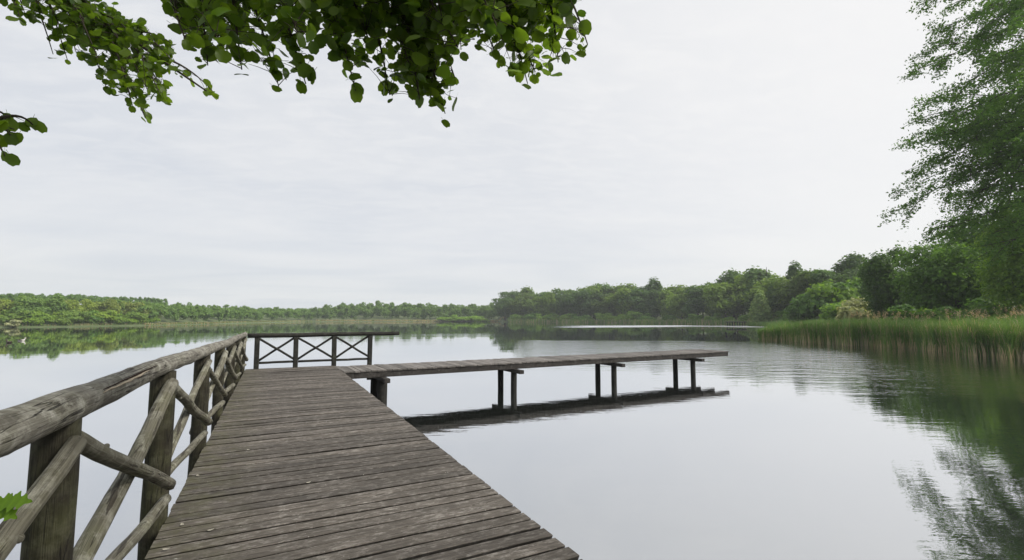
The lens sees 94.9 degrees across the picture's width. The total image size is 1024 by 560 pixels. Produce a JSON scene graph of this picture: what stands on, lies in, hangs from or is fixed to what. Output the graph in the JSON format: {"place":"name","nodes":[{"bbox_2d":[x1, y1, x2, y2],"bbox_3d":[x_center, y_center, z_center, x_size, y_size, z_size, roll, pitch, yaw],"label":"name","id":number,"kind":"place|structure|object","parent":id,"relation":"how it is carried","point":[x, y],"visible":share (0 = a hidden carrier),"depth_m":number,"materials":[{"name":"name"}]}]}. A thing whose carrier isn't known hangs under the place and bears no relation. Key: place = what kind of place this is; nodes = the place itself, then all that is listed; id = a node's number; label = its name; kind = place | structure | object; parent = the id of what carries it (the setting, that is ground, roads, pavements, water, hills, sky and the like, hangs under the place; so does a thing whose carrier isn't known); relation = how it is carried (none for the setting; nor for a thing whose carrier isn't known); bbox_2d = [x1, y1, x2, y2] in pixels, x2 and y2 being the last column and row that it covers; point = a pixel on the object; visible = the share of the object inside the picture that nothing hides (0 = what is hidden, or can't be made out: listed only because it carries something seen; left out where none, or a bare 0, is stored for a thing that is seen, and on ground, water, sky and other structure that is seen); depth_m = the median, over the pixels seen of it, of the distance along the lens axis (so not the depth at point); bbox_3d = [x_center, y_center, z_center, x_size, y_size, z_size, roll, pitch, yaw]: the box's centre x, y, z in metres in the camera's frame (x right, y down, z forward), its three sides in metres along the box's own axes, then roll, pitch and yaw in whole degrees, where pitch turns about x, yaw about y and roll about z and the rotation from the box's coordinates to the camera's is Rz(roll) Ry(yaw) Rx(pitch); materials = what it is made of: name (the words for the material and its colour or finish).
{"place":"outdoors","nodes":[
{"label":"outdoors","id":0,"kind":"place"},
{"bbox_2d":[0,302,1014,327],"bbox_3d":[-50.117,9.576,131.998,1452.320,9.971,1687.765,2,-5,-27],"label":"ground","id":1,"kind":"structure","parent":0,"point":[264,318],"depth_m":238.85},
{"bbox_2d":[0,309,14,324],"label":"shrub","id":2,"kind":"object","parent":1,"relation":"on","point":[3,319],"visible":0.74,"depth_m":119.99,"materials":[{"name":"green plant"}]},
{"bbox_2d":[0,298,21,313],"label":"shore tree","id":3,"kind":"object","parent":1,"relation":"on","point":[9,303],"visible":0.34,"depth_m":122.36,"materials":[{"name":"green plant"}]},
{"bbox_2d":[4,319,21,326],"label":"shrub","id":4,"kind":"object","parent":1,"relation":"on","point":[13,323],"visible":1,"depth_m":117.96,"materials":[{"name":"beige plant"}]},
{"bbox_2d":[0,491,32,520],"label":"oak sapling","id":5,"kind":"object","parent":1,"relation":"on","point":[9,502],"visible":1,"depth_m":0.95,"materials":[{"name":"green plant"}]},
{"bbox_2d":[2,310,33,321],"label":"shrub","id":6,"kind":"object","parent":1,"relation":"on","point":[19,315],"visible":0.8,"depth_m":120.70,"materials":[{"name":"green plant"}]},
{"bbox_2d":[10,296,46,323],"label":"shore tree","id":7,"kind":"object","parent":1,"relation":"on","point":[29,304],"visible":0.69,"depth_m":123.69,"materials":[{"name":"green plant"}]},
{"bbox_2d":[21,310,49,325],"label":"shrub","id":8,"kind":"object","parent":1,"relation":"on","point":[39,317],"visible":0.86,"depth_m":122.90,"materials":[{"name":"green plant"}]},
{"bbox_2d":[33,298,55,315],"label":"shore tree","id":9,"kind":"object","parent":1,"relation":"on","point":[49,309],"visible":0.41,"depth_m":127.08,"materials":[{"name":"green plant"}]},
{"bbox_2d":[39,313,57,323],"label":"shrub","id":10,"kind":"object","parent":1,"relation":"on","point":[50,316],"visible":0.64,"depth_m":124.69,"materials":[{"name":"green plant"}]},
{"bbox_2d":[46,293,69,323],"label":"shore tree","id":11,"kind":"object","parent":1,"relation":"on","point":[59,302],"visible":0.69,"depth_m":128.77,"materials":[{"name":"green plant"}]},
{"bbox_2d":[49,311,77,324],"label":"shrub","id":12,"kind":"object","parent":1,"relation":"on","point":[70,317],"visible":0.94,"depth_m":126.45,"materials":[{"name":"green plant"}]},
{"bbox_2d":[0,323,143,325],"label":"reed bed","id":13,"kind":"object","parent":1,"relation":"on","point":[57,324],"visible":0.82,"depth_m":127.55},
{"bbox_2d":[65,300,83,324],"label":"shore tree","id":14,"kind":"object","parent":1,"relation":"on","point":[72,304],"visible":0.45,"depth_m":131.11,"materials":[{"name":"green plant"}]},
{"bbox_2d":[65,309,93,323],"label":"shrub","id":15,"kind":"object","parent":1,"relation":"on","point":[80,315],"visible":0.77,"depth_m":130.47,"materials":[{"name":"green plant"}]},
{"bbox_2d":[0,293,168,304],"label":"wood","id":16,"kind":"object","parent":1,"relation":"on","point":[76,297],"visible":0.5,"depth_m":192.37,"materials":[{"name":"green plant"}]},
{"bbox_2d":[80,299,96,311],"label":"shore tree","id":17,"kind":"object","parent":1,"relation":"on","point":[87,305],"visible":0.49,"depth_m":136.18,"materials":[{"name":"green plant"}]},
{"bbox_2d":[84,310,106,323],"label":"shrub","id":18,"kind":"object","parent":1,"relation":"on","point":[93,319],"visible":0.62,"depth_m":134.22,"materials":[{"name":"green plant"}]},
{"bbox_2d":[93,309,116,323],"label":"shrub","id":19,"kind":"object","parent":1,"relation":"on","point":[111,314],"visible":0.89,"depth_m":137.05,"materials":[{"name":"green plant"}]},
{"bbox_2d":[99,297,120,322],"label":"shore tree","id":20,"kind":"object","parent":1,"relation":"on","point":[109,304],"visible":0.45,"depth_m":139.92,"materials":[{"name":"green plant"}]},
{"bbox_2d":[105,313,129,324],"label":"shrub","id":21,"kind":"object","parent":1,"relation":"on","point":[119,319],"visible":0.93,"depth_m":140.15,"materials":[{"name":"green plant"}]},
{"bbox_2d":[117,301,133,315],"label":"shore tree","id":22,"kind":"object","parent":1,"relation":"on","point":[128,304],"visible":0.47,"depth_m":148.32,"materials":[{"name":"green plant"}]},
{"bbox_2d":[121,314,139,323],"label":"shrub","id":23,"kind":"object","parent":1,"relation":"on","point":[133,320],"visible":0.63,"depth_m":143.66,"materials":[{"name":"green plant"}]},
{"bbox_2d":[125,310,149,323],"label":"shrub","id":24,"kind":"object","parent":1,"relation":"on","point":[143,317],"visible":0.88,"depth_m":146.01,"materials":[{"name":"green plant"}]},
{"bbox_2d":[127,302,148,316],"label":"shore tree","id":25,"kind":"object","parent":1,"relation":"on","point":[133,308],"visible":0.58,"depth_m":148.37,"materials":[{"name":"green plant"}]},
{"bbox_2d":[131,300,311,320],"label":"wood","id":26,"kind":"object","parent":1,"relation":"on","point":[176,311],"visible":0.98,"depth_m":198.32,"materials":[{"name":"green plant"}]},
{"bbox_2d":[144,320,311,324],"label":"reed bed","id":27,"kind":"object","parent":1,"relation":"on","point":[157,323],"visible":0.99,"depth_m":174.69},
{"bbox_2d":[0,0,591,165],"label":"alder tree","id":28,"kind":"object","parent":1,"relation":"on","point":[420,30],"visible":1,"depth_m":2.21,"materials":[{"name":"green plant"}]},
{"bbox_2d":[308,300,499,319],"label":"wood","id":29,"kind":"object","parent":1,"relation":"on","point":[353,311],"visible":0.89,"depth_m":288.46,"materials":[{"name":"green plant"}]},
{"bbox_2d":[316,316,505,321],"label":"reed bed","id":30,"kind":"object","parent":1,"relation":"on","point":[405,320],"visible":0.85,"depth_m":276.90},
{"bbox_2d":[491,297,513,319],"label":"woodland tree","id":31,"kind":"object","parent":1,"relation":"on","point":[502,309],"visible":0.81,"depth_m":268.65,"materials":[{"name":"green plant"}]},
{"bbox_2d":[498,289,519,300],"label":"woodland tree","id":32,"kind":"object","parent":1,"relation":"on","point":[506,294],"visible":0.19,"depth_m":282.40,"materials":[{"name":"green plant"}]},
{"bbox_2d":[506,314,523,320],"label":"shrub","id":33,"kind":"object","parent":1,"relation":"on","point":[515,316],"visible":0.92,"depth_m":256.67,"materials":[{"name":"green plant"}]},
{"bbox_2d":[504,293,535,315],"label":"woodland tree","id":34,"kind":"object","parent":1,"relation":"on","point":[518,303],"visible":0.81,"depth_m":263.64,"materials":[{"name":"green plant"}]},
{"bbox_2d":[519,285,536,299],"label":"woodland tree","id":35,"kind":"object","parent":1,"relation":"on","point":[527,290],"visible":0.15,"depth_m":279.83,"materials":[{"name":"green plant"}]},
{"bbox_2d":[524,312,537,320],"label":"shrub","id":36,"kind":"object","parent":1,"relation":"on","point":[532,316],"visible":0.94,"depth_m":250.21,"materials":[{"name":"green plant"}]},
{"bbox_2d":[522,296,543,313],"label":"woodland tree","id":37,"kind":"object","parent":1,"relation":"on","point":[534,306],"visible":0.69,"depth_m":258.09,"materials":[{"name":"green plant"}]},
{"bbox_2d":[539,292,556,314],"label":"woodland tree","id":38,"kind":"object","parent":1,"relation":"on","point":[547,299],"visible":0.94,"depth_m":251.65,"materials":[{"name":"green plant"}]},
{"bbox_2d":[541,313,559,320],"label":"shrub","id":39,"kind":"object","parent":1,"relation":"on","point":[554,316],"visible":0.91,"depth_m":242.85,"materials":[{"name":"green plant"}]},
{"bbox_2d":[553,293,571,314],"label":"woodland tree","id":40,"kind":"object","parent":1,"relation":"on","point":[560,307],"visible":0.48,"depth_m":246.92,"materials":[{"name":"green plant"}]},
{"bbox_2d":[551,288,574,300],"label":"woodland tree","id":41,"kind":"object","parent":1,"relation":"on","point":[557,293],"visible":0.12,"depth_m":262.56,"materials":[{"name":"green plant"}]},
{"bbox_2d":[564,289,592,315],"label":"woodland tree","id":42,"kind":"object","parent":1,"relation":"on","point":[575,299],"visible":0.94,"depth_m":238.26,"materials":[{"name":"green plant"}]},
{"bbox_2d":[577,285,604,318],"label":"woodland tree","id":43,"kind":"object","parent":1,"relation":"on","point":[593,288],"visible":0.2,"depth_m":242.78,"materials":[{"name":"green plant"}]},
{"bbox_2d":[580,292,606,318],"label":"woodland tree","id":44,"kind":"object","parent":1,"relation":"on","point":[592,300],"visible":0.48,"depth_m":237.01,"materials":[{"name":"green plant"}]},
{"bbox_2d":[593,282,612,313],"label":"woodland tree","id":45,"kind":"object","parent":1,"relation":"on","point":[606,288],"visible":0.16,"depth_m":243.50,"materials":[{"name":"green plant"}]},
{"bbox_2d":[589,294,617,315],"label":"woodland tree","id":46,"kind":"object","parent":1,"relation":"on","point":[605,307],"visible":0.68,"depth_m":230.59,"materials":[{"name":"green plant"}]},
{"bbox_2d":[602,313,616,320],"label":"shrub","id":47,"kind":"object","parent":1,"relation":"on","point":[608,317],"visible":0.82,"depth_m":218.86,"materials":[{"name":"green plant"}]},
{"bbox_2d":[605,287,634,314],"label":"woodland tree","id":48,"kind":"object","parent":1,"relation":"on","point":[615,296],"visible":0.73,"depth_m":220.12,"materials":[{"name":"green plant"}]},
{"bbox_2d":[610,283,636,294],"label":"woodland tree","id":49,"kind":"object","parent":1,"relation":"on","point":[614,289],"visible":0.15,"depth_m":239.15,"materials":[{"name":"green plant"}]},
{"bbox_2d":[614,314,632,321],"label":"shrub","id":50,"kind":"object","parent":1,"relation":"on","point":[621,316],"visible":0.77,"depth_m":213.56,"materials":[{"name":"green plant"}]},
{"bbox_2d":[615,289,648,312],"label":"woodland tree","id":51,"kind":"object","parent":1,"relation":"on","point":[638,296],"visible":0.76,"depth_m":216.44,"materials":[{"name":"green plant"}]},
{"bbox_2d":[626,310,643,319],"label":"shrub","id":52,"kind":"object","parent":1,"relation":"on","point":[632,314],"visible":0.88,"depth_m":208.52,"materials":[{"name":"green plant"}]},
{"bbox_2d":[636,313,655,320],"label":"shrub","id":53,"kind":"object","parent":1,"relation":"on","point":[647,315],"visible":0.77,"depth_m":202.86,"materials":[{"name":"green plant"}]},
{"bbox_2d":[505,301,787,317],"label":"wood","id":54,"kind":"object","parent":1,"relation":"on","point":[744,307],"visible":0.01,"depth_m":213.16,"materials":[{"name":"green plant"}]},
{"bbox_2d":[644,290,660,317],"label":"woodland tree","id":55,"kind":"object","parent":1,"relation":"on","point":[651,305],"visible":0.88,"depth_m":208.30,"materials":[{"name":"green plant"}]},
{"bbox_2d":[643,276,662,294],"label":"woodland tree","id":56,"kind":"object","parent":1,"relation":"on","point":[656,286],"visible":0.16,"depth_m":224.81,"materials":[{"name":"green plant"}]},
{"bbox_2d":[656,289,673,317],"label":"woodland tree","id":57,"kind":"object","parent":1,"relation":"on","point":[663,294],"visible":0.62,"depth_m":204.12,"materials":[{"name":"green plant"}]},
{"bbox_2d":[661,284,686,315],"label":"woodland tree","id":58,"kind":"object","parent":1,"relation":"on","point":[673,290],"visible":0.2,"depth_m":210.11,"materials":[{"name":"green plant"}]},
{"bbox_2d":[664,293,692,320],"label":"woodland tree","id":59,"kind":"object","parent":1,"relation":"on","point":[676,305],"visible":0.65,"depth_m":191.71,"materials":[{"name":"green plant"}]},
{"bbox_2d":[677,285,704,318],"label":"woodland tree","id":60,"kind":"object","parent":1,"relation":"on","point":[695,305],"visible":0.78,"depth_m":183.57,"materials":[{"name":"green plant"}]},
{"bbox_2d":[688,313,703,319],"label":"shrub","id":61,"kind":"object","parent":1,"relation":"on","point":[694,316],"visible":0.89,"depth_m":176.23,"materials":[{"name":"green plant"}]},
{"bbox_2d":[701,284,717,315],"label":"woodland tree","id":62,"kind":"object","parent":1,"relation":"on","point":[707,310],"visible":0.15,"depth_m":180.07,"materials":[{"name":"green plant"}]},
{"bbox_2d":[700,282,744,317],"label":"woodland tree","id":63,"kind":"object","parent":1,"relation":"on","point":[724,305],"visible":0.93,"depth_m":166.92,"materials":[{"name":"green plant"}]},
{"bbox_2d":[714,268,740,316],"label":"woodland tree","id":64,"kind":"object","parent":1,"relation":"on","point":[729,277],"visible":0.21,"depth_m":180.97,"materials":[{"name":"green plant"}]},
{"bbox_2d":[726,287,747,319],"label":"woodland tree","id":65,"kind":"object","parent":1,"relation":"on","point":[737,312],"visible":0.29,"depth_m":167.38,"materials":[{"name":"green plant"}]},
{"bbox_2d":[719,271,777,298],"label":"woodland tree","id":66,"kind":"object","parent":1,"relation":"on","point":[740,280],"visible":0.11,"depth_m":167.10,"materials":[{"name":"green plant"}]},
{"bbox_2d":[743,278,758,312],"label":"woodland tree","id":67,"kind":"object","parent":1,"relation":"on","point":[747,290],"visible":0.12,"depth_m":158.11,"materials":[{"name":"green plant"}]},
{"bbox_2d":[738,265,772,285],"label":"woodland tree","id":68,"kind":"object","parent":1,"relation":"on","point":[759,274],"visible":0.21,"depth_m":165.53,"materials":[{"name":"green plant"}]},
{"bbox_2d":[747,289,771,323],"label":"pale willow","id":69,"kind":"object","parent":1,"relation":"on","point":[760,309],"visible":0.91,"depth_m":137.09,"materials":[{"name":"green plant"}]},
{"bbox_2d":[744,276,792,317],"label":"woodland tree","id":70,"kind":"object","parent":1,"relation":"on","point":[762,285],"visible":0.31,"depth_m":149.95,"materials":[{"name":"green plant"}]},
{"bbox_2d":[765,277,789,310],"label":"woodland tree","id":71,"kind":"object","parent":1,"relation":"on","point":[772,300],"visible":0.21,"depth_m":144.21,"materials":[{"name":"green plant"}]},
{"bbox_2d":[769,279,799,306],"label":"woodland tree","id":72,"kind":"object","parent":1,"relation":"on","point":[786,298],"visible":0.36,"depth_m":136.69,"materials":[{"name":"green plant"}]},
{"bbox_2d":[785,260,802,279],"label":"woodland tree","id":73,"kind":"object","parent":1,"relation":"on","point":[792,270],"visible":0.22,"depth_m":150.21,"materials":[{"name":"green plant"}]},
{"bbox_2d":[787,268,817,295],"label":"woodland tree","id":74,"kind":"object","parent":1,"relation":"on","point":[800,280],"visible":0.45,"depth_m":130.55,"materials":[{"name":"green plant"}]},
{"bbox_2d":[779,293,838,322],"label":"shrub","id":75,"kind":"object","parent":1,"relation":"on","point":[797,309],"visible":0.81,"depth_m":105.26,"materials":[{"name":"green plant"}]},
{"bbox_2d":[808,268,839,288],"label":"woodland tree","id":76,"kind":"object","parent":1,"relation":"on","point":[824,274],"visible":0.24,"depth_m":125.28,"materials":[{"name":"green plant"}]},
{"bbox_2d":[818,300,844,319],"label":"shrub","id":77,"kind":"object","parent":1,"relation":"on","point":[832,311],"visible":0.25,"depth_m":89.75,"materials":[{"name":"green plant"}]},
{"bbox_2d":[803,279,861,312],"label":"shrub","id":78,"kind":"object","parent":1,"relation":"on","point":[824,289],"visible":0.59,"depth_m":102.72,"materials":[{"name":"green plant"}]},
{"bbox_2d":[829,282,856,317],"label":"shrub","id":79,"kind":"object","parent":1,"relation":"on","point":[842,284],"visible":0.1,"depth_m":103.56,"materials":[{"name":"green plant"}]},
{"bbox_2d":[829,267,858,275],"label":"woodland tree","id":80,"kind":"object","parent":1,"relation":"on","point":[849,270],"visible":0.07,"depth_m":130.46,"materials":[{"name":"green plant"}]},
{"bbox_2d":[833,271,857,282],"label":"woodland tree","id":81,"kind":"object","parent":1,"relation":"on","point":[841,278],"visible":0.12,"depth_m":118.45,"materials":[{"name":"green plant"}]},
{"bbox_2d":[831,251,864,274],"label":"woodland tree","id":82,"kind":"object","parent":1,"relation":"on","point":[851,261],"visible":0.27,"depth_m":132.69,"materials":[{"name":"green plant"}]},
{"bbox_2d":[835,296,874,319],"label":"shrub","id":83,"kind":"object","parent":1,"relation":"on","point":[853,306],"visible":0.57,"depth_m":82.36,"materials":[{"name":"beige plant"}]},
{"bbox_2d":[845,281,868,298],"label":"shrub","id":84,"kind":"object","parent":1,"relation":"on","point":[854,286],"visible":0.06,"depth_m":104.63,"materials":[{"name":"green plant"}]},
{"bbox_2d":[854,241,914,318],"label":"shore tree","id":85,"kind":"object","parent":1,"relation":"on","point":[876,270],"visible":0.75,"depth_m":73.21,"materials":[{"name":"green plant"}]},
{"bbox_2d":[878,304,916,322],"bbox_3d":[47.040,4.922,55.785,6.552,4.102,5.510,-1,-5,15],"label":"shrub","id":86,"kind":"object","parent":1,"relation":"on","point":[902,308],"visible":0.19,"depth_m":54.61,"materials":[{"name":"green plant"}]},
{"bbox_2d":[912,309,974,321],"bbox_3d":[44.933,4.708,49.078,4.993,3.407,6.102,-4,-6,41],"label":"shrub","id":87,"kind":"object","parent":1,"relation":"on","point":[937,315],"visible":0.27,"depth_m":48.56,"materials":[{"name":"green plant"}]},
{"bbox_2d":[886,238,1001,313],"bbox_3d":[56.344,0.502,59.886,11.190,13.012,14.404,2,-5,-27],"label":"shore tree","id":88,"kind":"object","parent":1,"relation":"on","point":[931,279],"visible":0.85,"depth_m":59.29,"materials":[{"name":"green plant"}]},
{"bbox_2d":[931,306,961,314],"bbox_3d":[50.137,4.760,52.774,5.889,3.686,4.952,-4,-6,44],"label":"shrub","id":89,"kind":"object","parent":1,"relation":"on","point":[943,310],"visible":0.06,"depth_m":52.44,"materials":[{"name":"green plant"}]},
{"bbox_2d":[877,0,1023,274],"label":"tall airy tree","id":90,"kind":"object","parent":1,"relation":"on","point":[990,128],"visible":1,"depth_m":42.81,"materials":[{"name":"green plant"}]},
{"bbox_2d":[927,188,1023,307],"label":"shore tree","id":91,"kind":"object","parent":1,"relation":"on","point":[971,236],"visible":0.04,"depth_m":65.11,"materials":[{"name":"green plant"}]},
{"bbox_2d":[960,308,1001,321],"bbox_3d":[48.693,4.497,49.329,4.836,3.157,6.331,-4,-6,43],"label":"shrub","id":92,"kind":"object","parent":1,"relation":"on","point":[963,312],"visible":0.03,"depth_m":48.63,"materials":[{"name":"green plant"}]},
{"bbox_2d":[963,296,1003,308],"bbox_3d":[53.968,4.072,51.048,6.283,4.677,7.471,0,-5,-5],"label":"shrub","id":93,"kind":"object","parent":1,"relation":"on","point":[977,301],"visible":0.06,"depth_m":52.27,"materials":[{"name":"green plant"}]},
{"bbox_2d":[963,303,1023,317],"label":"shrub","id":94,"kind":"object","parent":1,"relation":"on","point":[987,308],"visible":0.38,"depth_m":48.22,"materials":[{"name":"green plant"}]},
{"bbox_2d":[966,198,1023,315],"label":"shore tree","id":95,"kind":"object","parent":1,"relation":"on","point":[1006,277],"visible":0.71,"depth_m":47.69,"materials":[{"name":"green plant"}]},
{"bbox_2d":[0,322,1023,559],"bbox_3d":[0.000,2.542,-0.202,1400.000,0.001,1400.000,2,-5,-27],"label":"water","id":96,"kind":"structure","parent":0,"point":[751,446],"depth_m":10.72,"materials":[{"name":"liquid"}]},
{"bbox_2d":[145,366,582,559],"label":"wooden walkway","id":97,"kind":"structure","parent":96,"relation":"in","point":[386,483],"depth_m":4.17,"materials":[{"name":"wood"}]},
{"bbox_2d":[0,332,247,559],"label":"log railing","id":98,"kind":"object","parent":97,"relation":"attached to","point":[47,428],"visible":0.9,"depth_m":2.40,"materials":[{"name":"grey wood"}]},
{"bbox_2d":[247,331,398,379],"bbox_3d":[-5.877,2.457,14.992,4.520,1.577,0.146,2,-5,-27],"label":"end railing","id":99,"kind":"object","parent":97,"relation":"attached to","point":[296,338],"visible":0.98,"depth_m":14.79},
{"bbox_2d":[335,349,728,403],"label":"side pier","id":100,"kind":"structure","parent":96,"relation":"in","point":[378,374],"depth_m":16.50,"materials":[{"name":"wood"}]},
{"bbox_2d":[508,317,777,325],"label":"reed bed","id":101,"kind":"object","parent":96,"relation":"in","point":[693,321],"visible":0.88,"depth_m":194.00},
{"bbox_2d":[748,317,873,326],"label":"reed bed","id":102,"kind":"object","parent":96,"relation":"in","point":[765,324],"visible":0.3,"depth_m":125.07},
{"bbox_2d":[757,305,1023,358],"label":"reed bed","id":103,"kind":"object","parent":96,"relation":"in","point":[1003,337],"visible":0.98,"depth_m":39.23,"materials":[{"name":"plant"}]},
{"bbox_2d":[0,0,1023,309],"label":"sky","id":104,"kind":"structure","parent":0,"point":[691,142],"materials":[{"name":"white"}]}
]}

